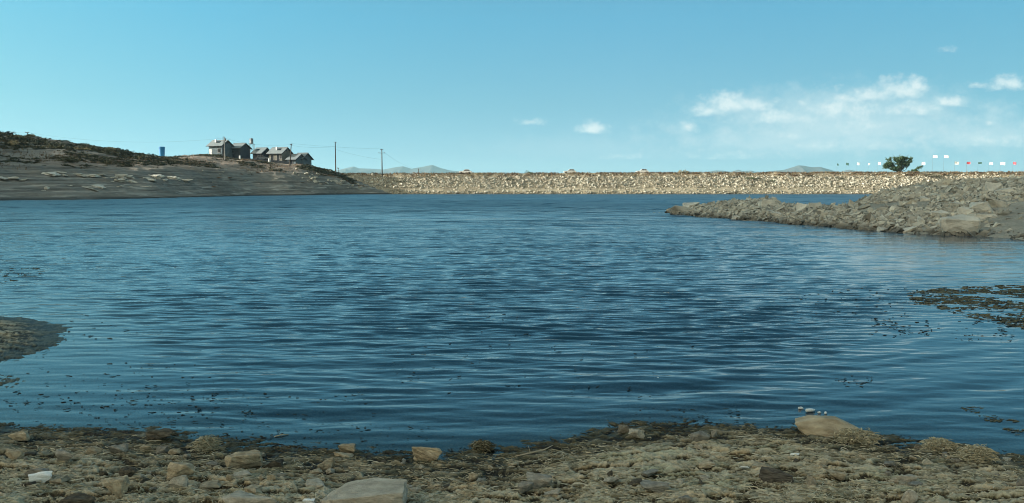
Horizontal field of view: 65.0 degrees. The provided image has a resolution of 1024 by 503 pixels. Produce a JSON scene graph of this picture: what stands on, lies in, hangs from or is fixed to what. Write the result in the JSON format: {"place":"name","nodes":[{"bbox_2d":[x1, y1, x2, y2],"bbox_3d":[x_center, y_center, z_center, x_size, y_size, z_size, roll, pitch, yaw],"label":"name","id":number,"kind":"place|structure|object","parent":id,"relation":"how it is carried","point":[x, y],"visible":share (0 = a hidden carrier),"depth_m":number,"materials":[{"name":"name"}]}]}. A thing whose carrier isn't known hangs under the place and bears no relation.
{"place":"outdoors","nodes":[
{"label":"outdoors","id":0,"kind":"place"},
{"bbox_2d":[0,133,388,212],"bbox_3d":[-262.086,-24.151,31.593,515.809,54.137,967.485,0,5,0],"label":"hill","id":1,"kind":"structure","parent":0,"point":[200,184],"depth_m":177.78,"materials":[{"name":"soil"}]},
{"bbox_2d":[41,172,60,175],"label":"outcrop","id":2,"kind":"object","parent":1,"relation":"on","point":[51,173],"visible":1,"depth_m":154.17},
{"bbox_2d":[54,156,80,162],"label":"shrub","id":3,"kind":"object","parent":1,"relation":"on","point":[70,159],"visible":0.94,"depth_m":170.45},
{"bbox_2d":[159,147,164,155],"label":"upright tank","id":4,"kind":"object","parent":1,"relation":"on","point":[161,151],"visible":0.79,"depth_m":241.75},
{"bbox_2d":[0,132,356,183],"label":"scrub","id":5,"kind":"object","parent":1,"relation":"on","point":[129,162],"visible":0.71,"depth_m":197.28,"materials":[{"name":"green plant"}]},
{"bbox_2d":[206,139,233,157],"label":"house","id":6,"kind":"structure","parent":1,"relation":"on","point":[215,146],"depth_m":262.03,"materials":[{"name":"wood"}]},
{"bbox_2d":[223,137,225,159],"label":"utility pole","id":7,"kind":"object","parent":1,"relation":"on","point":[224,149],"visible":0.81,"depth_m":234.32,"materials":[{"name":"wood"}]},
{"bbox_2d":[231,143,252,157],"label":"house","id":8,"kind":"structure","parent":1,"relation":"on","point":[242,150],"depth_m":264.95,"materials":[{"name":"wood"}]},
{"bbox_2d":[250,147,268,159],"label":"house","id":9,"kind":"structure","parent":1,"relation":"on","point":[256,152],"depth_m":262.27,"materials":[{"name":"wood"}]},
{"bbox_2d":[234,158,289,163],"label":"retaining wall","id":10,"kind":"structure","parent":1,"relation":"on","point":[283,162],"depth_m":254.84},
{"bbox_2d":[266,147,293,160],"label":"house","id":11,"kind":"structure","parent":1,"relation":"on","point":[279,153],"depth_m":259.93,"materials":[{"name":"wood"}]},
{"bbox_2d":[285,154,307,163],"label":"house","id":12,"kind":"structure","parent":1,"relation":"on","point":[295,158],"depth_m":258.27,"materials":[{"name":"wood"}]},
{"bbox_2d":[297,153,313,164],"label":"house","id":13,"kind":"structure","parent":1,"relation":"on","point":[308,157],"depth_m":262.25,"materials":[{"name":"wood"}]},
{"bbox_2d":[336,165,458,173],"bbox_3d":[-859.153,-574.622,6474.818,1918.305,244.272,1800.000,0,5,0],"label":"mountain ridge","id":14,"kind":"structure","parent":0,"point":[425,169],"depth_m":6370.53,"materials":[{"name":"stone"}]},
{"bbox_2d":[0,194,1023,438],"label":"water","id":15,"kind":"structure","parent":0,"point":[268,306],"depth_m":13.33,"materials":[{"name":"blue liquid"}]},
{"bbox_2d":[0,268,41,282],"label":"algae mat","id":16,"kind":"object","parent":15,"relation":"on","point":[19,273],"visible":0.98,"depth_m":18.27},
{"bbox_2d":[468,439,496,452],"bbox_3d":[-0.230,1.475,6.156,0.225,0.079,0.215,4,6,41],"label":"algae clump","id":17,"kind":"object","parent":15,"relation":"on","point":[484,445],"visible":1,"depth_m":6.12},
{"bbox_2d":[6,288,1011,449],"bbox_3d":[1.376,1.152,10.679,15.022,0.027,8.098,-1,5,-13],"label":"floating debris","id":18,"kind":"object","parent":15,"relation":"on","point":[450,379],"visible":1,"depth_m":7.69,"materials":[{"name":"plant"}]},
{"bbox_2d":[907,285,1023,327],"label":"algae mat","id":19,"kind":"object","parent":15,"relation":"on","point":[960,300],"visible":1,"depth_m":14.19,"materials":[{"name":"plant"}]},
{"bbox_2d":[962,406,1023,434],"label":"algae mat","id":20,"kind":"object","parent":15,"relation":"on","point":[995,420],"visible":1,"depth_m":6.92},
{"bbox_2d":[0,212,1023,502],"bbox_3d":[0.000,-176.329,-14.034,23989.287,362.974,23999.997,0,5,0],"label":"ground","id":21,"kind":"structure","parent":0,"point":[34,344],"depth_m":5.99,"materials":[{"name":"soil"}]},
{"bbox_2d":[5,449,24,459],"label":"rock","id":22,"kind":"object","parent":21,"relation":"on","point":[15,454],"visible":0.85,"depth_m":5.66,"materials":[{"name":"beige stone"}]},
{"bbox_2d":[8,430,29,440],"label":"rock","id":23,"kind":"object","parent":21,"relation":"on","point":[22,435],"visible":0.99,"depth_m":6.23,"materials":[{"name":"beige stone"}]},
{"bbox_2d":[21,481,35,486],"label":"rock","id":24,"kind":"object","parent":21,"relation":"on","point":[29,483],"visible":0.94,"depth_m":5.06,"materials":[{"name":"stone"}]},
{"bbox_2d":[24,452,36,456],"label":"rock","id":25,"kind":"object","parent":21,"relation":"on","point":[30,453],"visible":0.77,"depth_m":5.83,"materials":[{"name":"stone"}]},
{"bbox_2d":[24,468,49,474],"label":"rock","id":26,"kind":"object","parent":21,"relation":"on","point":[32,471],"visible":0.48,"depth_m":5.25,"materials":[{"name":"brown stone"}]},
{"bbox_2d":[28,471,52,482],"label":"rock","id":27,"kind":"object","parent":21,"relation":"on","point":[44,476],"visible":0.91,"depth_m":5.15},
{"bbox_2d":[49,474,69,483],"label":"rock","id":28,"kind":"object","parent":21,"relation":"on","point":[61,479],"visible":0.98,"depth_m":5.18,"materials":[{"name":"beige stone"}]},
{"bbox_2d":[55,449,72,460],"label":"rock","id":29,"kind":"object","parent":21,"relation":"on","point":[62,455],"visible":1,"depth_m":5.60,"materials":[{"name":"grey stone"}]},
{"bbox_2d":[59,492,95,502],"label":"rock","id":30,"kind":"object","parent":21,"relation":"on","point":[77,497],"visible":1,"depth_m":4.71,"materials":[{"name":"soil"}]},
{"bbox_2d":[86,446,101,453],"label":"rock","id":31,"kind":"object","parent":21,"relation":"on","point":[92,449],"visible":0.99,"depth_m":5.86,"materials":[{"name":"beige stone"}]},
{"bbox_2d":[101,475,129,497],"bbox_3d":[-2.423,1.449,4.917,0.161,0.140,0.093,0,5,0],"label":"rock","id":32,"kind":"object","parent":21,"relation":"on","point":[118,486],"visible":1,"depth_m":4.89,"materials":[{"name":"beige stone"}]},
{"bbox_2d":[108,443,128,452],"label":"rock","id":33,"kind":"object","parent":21,"relation":"on","point":[120,448],"visible":0.98,"depth_m":5.90,"materials":[{"name":"grey stone"}]},
{"bbox_2d":[118,466,136,476],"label":"clod","id":34,"kind":"object","parent":21,"relation":"on","point":[129,471],"visible":0.85,"depth_m":5.31,"materials":[{"name":"soil"}]},
{"bbox_2d":[140,444,152,450],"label":"rock","id":35,"kind":"object","parent":21,"relation":"on","point":[145,447],"visible":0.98,"depth_m":5.98,"materials":[{"name":"beige stone"}]},
{"bbox_2d":[145,428,172,439],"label":"rock","id":36,"kind":"object","parent":21,"relation":"on","point":[160,434],"visible":1,"depth_m":6.30,"materials":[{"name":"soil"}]},
{"bbox_2d":[154,446,168,453],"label":"rock","id":37,"kind":"object","parent":21,"relation":"on","point":[161,449],"visible":0.9,"depth_m":5.97,"materials":[{"name":"grey stone"}]},
{"bbox_2d":[168,448,179,454],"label":"rock","id":38,"kind":"object","parent":21,"relation":"on","point":[173,451],"visible":1,"depth_m":5.91,"materials":[{"name":"beige stone"}]},
{"bbox_2d":[168,475,188,488],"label":"rock","id":39,"kind":"object","parent":21,"relation":"on","point":[180,481],"visible":1,"depth_m":5.08,"materials":[{"name":"stone"}]},
{"bbox_2d":[167,462,194,479],"bbox_3d":[-2.156,1.434,5.261,0.184,0.117,0.099,1,5,12],"label":"rock","id":40,"kind":"object","parent":21,"relation":"on","point":[175,469],"visible":0.95,"depth_m":5.23,"materials":[{"name":"beige stone"}]},
{"bbox_2d":[186,434,225,453],"bbox_3d":[-2.291,1.437,6.026,0.276,0.115,0.214,0,5,0],"label":"algae clump","id":41,"kind":"object","parent":21,"relation":"on","point":[206,443],"visible":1,"depth_m":6.00,"materials":[{"name":"plant"}]},
{"bbox_2d":[199,479,220,489],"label":"rock","id":42,"kind":"object","parent":21,"relation":"on","point":[210,484],"visible":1,"depth_m":5.11,"materials":[{"name":"beige stone"}]},
{"bbox_2d":[226,474,233,480],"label":"rock","id":43,"kind":"object","parent":21,"relation":"on","point":[229,477],"visible":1,"depth_m":5.22,"materials":[{"name":"beige stone"}]},
{"bbox_2d":[233,470,251,478],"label":"rock","id":44,"kind":"object","parent":21,"relation":"on","point":[240,474],"visible":0.89,"depth_m":5.35,"materials":[{"name":"stone"}]},
{"bbox_2d":[224,449,262,468],"bbox_3d":[-1.886,1.473,5.667,0.247,0.130,0.142,0,5,-1],"label":"rock","id":45,"kind":"object","parent":21,"relation":"on","point":[245,459],"visible":0.98,"depth_m":5.62,"materials":[{"name":"beige stone"}]},
{"bbox_2d":[222,490,278,502],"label":"rock","id":46,"kind":"object","parent":21,"relation":"on","point":[240,496],"visible":1,"depth_m":4.70,"materials":[{"name":"stone"}]},
{"bbox_2d":[244,484,261,492],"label":"rock","id":47,"kind":"object","parent":21,"relation":"on","point":[255,488],"visible":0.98,"depth_m":4.99,"materials":[{"name":"beige stone"}]},
{"bbox_2d":[267,474,276,479],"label":"rock","id":48,"kind":"object","parent":21,"relation":"on","point":[272,477],"visible":1,"depth_m":5.27,"materials":[{"name":"beige stone"}]},
{"bbox_2d":[263,459,283,467],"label":"rock","id":49,"kind":"object","parent":21,"relation":"on","point":[277,463],"visible":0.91,"depth_m":5.62,"materials":[{"name":"stone"}]},
{"bbox_2d":[302,498,314,502],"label":"plastic scrap","id":50,"kind":"object","parent":21,"relation":"on","point":[308,500],"visible":1,"depth_m":4.84,"materials":[{"name":"plastic"}]},
{"bbox_2d":[306,478,324,488],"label":"rock","id":51,"kind":"object","parent":21,"relation":"on","point":[315,482],"visible":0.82,"depth_m":5.15,"materials":[{"name":"stone"}]},
{"bbox_2d":[309,468,321,474],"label":"rock","id":52,"kind":"object","parent":21,"relation":"on","point":[317,471],"visible":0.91,"depth_m":5.51,"materials":[{"name":"beige stone"}]},
{"bbox_2d":[316,457,334,469],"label":"rock","id":53,"kind":"object","parent":21,"relation":"on","point":[326,464],"visible":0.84,"depth_m":5.63,"materials":[{"name":"beige stone"}]},
{"bbox_2d":[325,468,334,473],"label":"pebble","id":54,"kind":"object","parent":21,"relation":"on","point":[329,471],"visible":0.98,"depth_m":5.54,"materials":[{"name":"stone"}]},
{"bbox_2d":[334,452,353,457],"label":"rock","id":55,"kind":"object","parent":21,"relation":"on","point":[343,454],"visible":0.91,"depth_m":5.92,"materials":[{"name":"beige stone"}]},
{"bbox_2d":[338,443,355,452],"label":"rock","id":56,"kind":"object","parent":21,"relation":"on","point":[349,448],"visible":0.98,"depth_m":6.01,"materials":[{"name":"beige stone"}]},
{"bbox_2d":[320,477,407,502],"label":"rock","id":57,"kind":"object","parent":21,"relation":"on","point":[377,490],"visible":1,"depth_m":4.72,"materials":[{"name":"stone"}]},
{"bbox_2d":[412,447,441,460],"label":"rock","id":58,"kind":"object","parent":21,"relation":"on","point":[425,453],"visible":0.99,"depth_m":5.81,"materials":[{"name":"beige stone"}]},
{"bbox_2d":[468,473,477,480],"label":"rock","id":59,"kind":"object","parent":21,"relation":"on","point":[472,476],"visible":0.98,"depth_m":5.39,"materials":[{"name":"beige stone"}]},
{"bbox_2d":[0,421,1023,502],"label":"dried algae","id":60,"kind":"object","parent":21,"relation":"on","point":[76,486],"visible":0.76,"depth_m":5.46,"materials":[{"name":"plant"}]},
{"bbox_2d":[518,481,533,492],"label":"rock","id":61,"kind":"object","parent":21,"relation":"on","point":[524,486],"visible":1,"depth_m":5.04,"materials":[{"name":"grey stone"}]},
{"bbox_2d":[515,445,552,456],"bbox_3d":[0.162,1.464,5.928,0.302,0.063,0.027,-1,5,-18],"label":"twig","id":62,"kind":"object","parent":21,"relation":"on","point":[534,451],"visible":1,"depth_m":5.92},
{"bbox_2d":[526,472,551,488],"bbox_3d":[0.175,1.478,5.149,0.172,0.107,0.099,0,5,5],"label":"rock","id":63,"kind":"object","parent":21,"relation":"on","point":[538,480],"visible":0.93,"depth_m":5.12,"materials":[{"name":"grey stone"}]},
{"bbox_2d":[544,488,559,494],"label":"rock","id":64,"kind":"object","parent":21,"relation":"on","point":[555,491],"visible":1,"depth_m":4.98,"materials":[{"name":"stone"}]},
{"bbox_2d":[603,477,618,481],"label":"rock","id":65,"kind":"object","parent":21,"relation":"on","point":[610,479],"visible":1,"depth_m":5.14,"materials":[{"name":"stone"}]},
{"bbox_2d":[617,424,628,432],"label":"rock","id":66,"kind":"object","parent":21,"relation":"on","point":[623,428],"visible":0.94,"depth_m":6.50,"materials":[{"name":"stone"}]},
{"bbox_2d":[629,478,641,486],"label":"rock","id":67,"kind":"object","parent":21,"relation":"on","point":[635,481],"visible":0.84,"depth_m":5.05,"materials":[{"name":"stone"}]},
{"bbox_2d":[628,428,644,437],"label":"rock","id":68,"kind":"object","parent":21,"relation":"on","point":[637,433],"visible":1,"depth_m":6.34,"materials":[{"name":"stone"}]},
{"bbox_2d":[641,469,658,476],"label":"rock","id":69,"kind":"object","parent":21,"relation":"on","point":[649,472],"visible":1,"depth_m":5.25,"materials":[{"name":"grey stone"}]},
{"bbox_2d":[640,479,671,492],"bbox_3d":[0.871,1.431,4.887,0.191,0.068,0.110,0,5,-5],"label":"rock","id":70,"kind":"object","parent":21,"relation":"on","point":[654,486],"visible":1,"depth_m":4.85,"materials":[{"name":"grey stone"}]},
{"bbox_2d":[346,172,1023,193],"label":"dam embankment","id":71,"kind":"structure","parent":21,"relation":"on","point":[641,188],"depth_m":258.09,"materials":[{"name":"stone"}]},
{"bbox_2d":[343,172,1017,193],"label":"riprap","id":72,"kind":"object","parent":71,"relation":"on","point":[720,179],"visible":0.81,"depth_m":259.91,"materials":[{"name":"stone"}]},
{"bbox_2d":[340,171,1023,179],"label":"dry grass","id":73,"kind":"structure","parent":71,"relation":"on","point":[725,172],"depth_m":266.35,"materials":[{"name":"plant"}]},
{"bbox_2d":[882,155,922,171],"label":"tree","id":74,"kind":"object","parent":71,"relation":"on","point":[903,162],"visible":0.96,"depth_m":268.81,"materials":[{"name":"green plant"}]},
{"bbox_2d":[678,495,692,500],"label":"rock","id":75,"kind":"object","parent":21,"relation":"on","point":[687,497],"visible":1,"depth_m":4.68,"materials":[{"name":"grey stone"}]},
{"bbox_2d":[690,430,709,441],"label":"rock","id":76,"kind":"object","parent":21,"relation":"on","point":[697,436],"visible":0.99,"depth_m":6.10,"materials":[{"name":"grey stone"}]},
{"bbox_2d":[699,458,714,468],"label":"rock","id":77,"kind":"object","parent":21,"relation":"on","point":[706,463],"visible":1,"depth_m":5.46,"materials":[{"name":"beige stone"}]},
{"bbox_2d":[752,461,766,468],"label":"rock","id":78,"kind":"object","parent":21,"relation":"on","point":[757,464],"visible":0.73,"depth_m":5.43,"materials":[{"name":"beige stone"}]},
{"bbox_2d":[759,466,793,482],"bbox_3d":[1.678,1.425,5.105,0.214,0.100,0.046,1,5,17],"label":"rock","id":79,"kind":"object","parent":21,"relation":"on","point":[766,474],"visible":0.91,"depth_m":5.09,"materials":[{"name":"stone"}]},
{"bbox_2d":[806,475,817,486],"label":"rock","id":80,"kind":"object","parent":21,"relation":"on","point":[810,480],"visible":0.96,"depth_m":5.00,"materials":[{"name":"stone"}]},
{"bbox_2d":[795,415,861,439],"bbox_3d":[2.575,1.420,6.468,0.624,0.179,0.225,0,5,0],"label":"rock","id":81,"kind":"object","parent":21,"relation":"on","point":[820,426],"visible":0.63,"depth_m":6.42,"materials":[{"name":"beige stone"}]},
{"bbox_2d":[829,470,846,480],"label":"rock","id":82,"kind":"object","parent":21,"relation":"on","point":[841,476],"visible":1,"depth_m":5.21,"materials":[{"name":"beige stone"}]},
{"bbox_2d":[828,427,884,444],"bbox_3d":[2.678,1.425,6.269,0.426,0.110,0.327,0,5,0],"label":"algae clump","id":83,"kind":"object","parent":21,"relation":"on","point":[846,432],"visible":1,"depth_m":6.22,"materials":[{"name":"plant"}]},
{"bbox_2d":[883,461,895,465],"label":"rock","id":84,"kind":"object","parent":21,"relation":"on","point":[888,463],"visible":1,"depth_m":5.59,"materials":[{"name":"grey stone"}]},
{"bbox_2d":[888,474,917,482],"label":"rock","id":85,"kind":"object","parent":21,"relation":"on","point":[907,478],"visible":0.66,"depth_m":5.17,"materials":[{"name":"stone"}]},
{"bbox_2d":[901,490,917,502],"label":"rock","id":86,"kind":"object","parent":21,"relation":"on","point":[909,496],"visible":0.99,"depth_m":4.69,"materials":[{"name":"stone"}]},
{"bbox_2d":[907,481,922,486],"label":"rock","id":87,"kind":"object","parent":21,"relation":"on","point":[914,483],"visible":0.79,"depth_m":5.06,"materials":[{"name":"grey stone"}]},
{"bbox_2d":[922,458,932,464],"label":"rock","id":88,"kind":"object","parent":21,"relation":"on","point":[926,461],"visible":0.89,"depth_m":5.67,"materials":[{"name":"beige stone"}]},
{"bbox_2d":[919,436,961,452],"bbox_3d":[3.227,1.450,6.087,0.282,0.088,0.281,-2,5,-25],"label":"algae clump","id":89,"kind":"object","parent":21,"relation":"on","point":[935,442],"visible":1,"depth_m":6.04,"materials":[{"name":"plant"}]},
{"bbox_2d":[953,444,1000,462],"bbox_3d":[3.303,1.423,5.713,0.326,0.119,0.263,-2,5,-21],"label":"algae clump","id":90,"kind":"object","parent":21,"relation":"on","point":[968,450],"visible":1,"depth_m":5.68,"materials":[{"name":"plant"}]},
{"bbox_2d":[1008,478,1023,486],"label":"rock","id":91,"kind":"object","parent":21,"relation":"on","point":[1019,482],"visible":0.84,"depth_m":5.02,"materials":[{"name":"grey stone"}]},
{"bbox_2d":[0,0,1023,173],"label":"sky","id":92,"kind":"structure","parent":0,"point":[507,86],"materials":[{"name":"blue"}]},
{"bbox_2d":[673,170,755,172],"bbox_3d":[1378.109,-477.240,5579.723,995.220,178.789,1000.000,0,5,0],"label":"mountain ridge","id":93,"kind":"structure","parent":0,"point":[724,171],"depth_m":5547.77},
{"bbox_2d":[765,165,836,172],"bbox_3d":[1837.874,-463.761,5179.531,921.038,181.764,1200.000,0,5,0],"label":"mountain ridge","id":94,"kind":"structure","parent":0,"point":[799,168],"depth_m":5117.91,"materials":[{"name":"stone"}]},
{"bbox_2d":[653,180,1023,239],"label":"spit","id":95,"kind":"structure","parent":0,"point":[1015,224],"depth_m":37.26,"materials":[{"name":"stone"}]},
{"bbox_2d":[669,205,689,212],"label":"rock","id":96,"kind":"object","parent":95,"relation":"on","point":[675,208],"visible":0.63,"depth_m":60.18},
{"bbox_2d":[682,202,699,207],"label":"rock","id":97,"kind":"object","parent":95,"relation":"on","point":[688,204],"visible":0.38,"depth_m":64.07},
{"bbox_2d":[758,199,774,205],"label":"rock","id":98,"kind":"object","parent":95,"relation":"on","point":[763,202],"visible":0.63,"depth_m":52.83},
{"bbox_2d":[769,212,780,216],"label":"rock","id":99,"kind":"object","parent":95,"relation":"on","point":[775,214],"visible":0.66,"depth_m":47.90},
{"bbox_2d":[796,203,807,210],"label":"rock","id":100,"kind":"object","parent":95,"relation":"on","point":[800,206],"visible":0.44,"depth_m":47.89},
{"bbox_2d":[808,202,821,207],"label":"rock","id":101,"kind":"object","parent":95,"relation":"on","point":[814,205],"visible":0.39,"depth_m":48.35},
{"bbox_2d":[665,174,1023,238],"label":"rubble","id":102,"kind":"object","parent":95,"relation":"on","point":[832,217],"visible":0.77,"depth_m":44.81,"materials":[{"name":"stone"}]},
{"bbox_2d":[903,226,917,232],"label":"rock","id":103,"kind":"object","parent":95,"relation":"on","point":[908,229],"visible":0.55,"depth_m":35.66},
{"bbox_2d":[916,216,924,223],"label":"rock","id":104,"kind":"object","parent":95,"relation":"on","point":[920,219],"visible":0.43,"depth_m":36.60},
{"bbox_2d":[918,196,930,200],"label":"rock","id":105,"kind":"object","parent":95,"relation":"on","point":[922,198],"visible":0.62,"depth_m":43.61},
{"bbox_2d":[930,210,947,216],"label":"rock","id":106,"kind":"object","parent":95,"relation":"on","point":[935,213],"visible":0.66,"depth_m":37.97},
{"bbox_2d":[949,201,960,207],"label":"rock","id":107,"kind":"object","parent":95,"relation":"on","point":[953,204],"visible":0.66,"depth_m":40.58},
{"bbox_2d":[939,214,980,233],"bbox_3d":[19.108,-1.044,34.406,1.571,1.147,1.346,-13,-1,11],"label":"rock","id":108,"kind":"object","parent":95,"relation":"on","point":[960,223],"visible":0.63,"depth_m":33.89,"materials":[{"name":"stone"}]},
{"bbox_2d":[957,206,973,213],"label":"rock","id":109,"kind":"object","parent":95,"relation":"on","point":[963,210],"visible":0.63,"depth_m":38.52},
{"bbox_2d":[968,202,991,211],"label":"rock","id":110,"kind":"object","parent":95,"relation":"on","point":[983,206],"visible":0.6,"depth_m":39.05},
{"bbox_2d":[970,214,996,218],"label":"rock","id":111,"kind":"object","parent":95,"relation":"on","point":[981,216],"visible":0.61,"depth_m":37.54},
{"bbox_2d":[985,182,1001,192],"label":"rock","id":112,"kind":"object","parent":95,"relation":"on","point":[990,186],"visible":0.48,"depth_m":46.69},
{"bbox_2d":[987,199,1005,206],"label":"rock","id":113,"kind":"object","parent":95,"relation":"on","point":[996,203],"visible":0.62,"depth_m":40.06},
{"bbox_2d":[994,187,1014,192],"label":"rock","id":114,"kind":"object","parent":95,"relation":"on","point":[1008,189],"visible":0.48,"depth_m":45.32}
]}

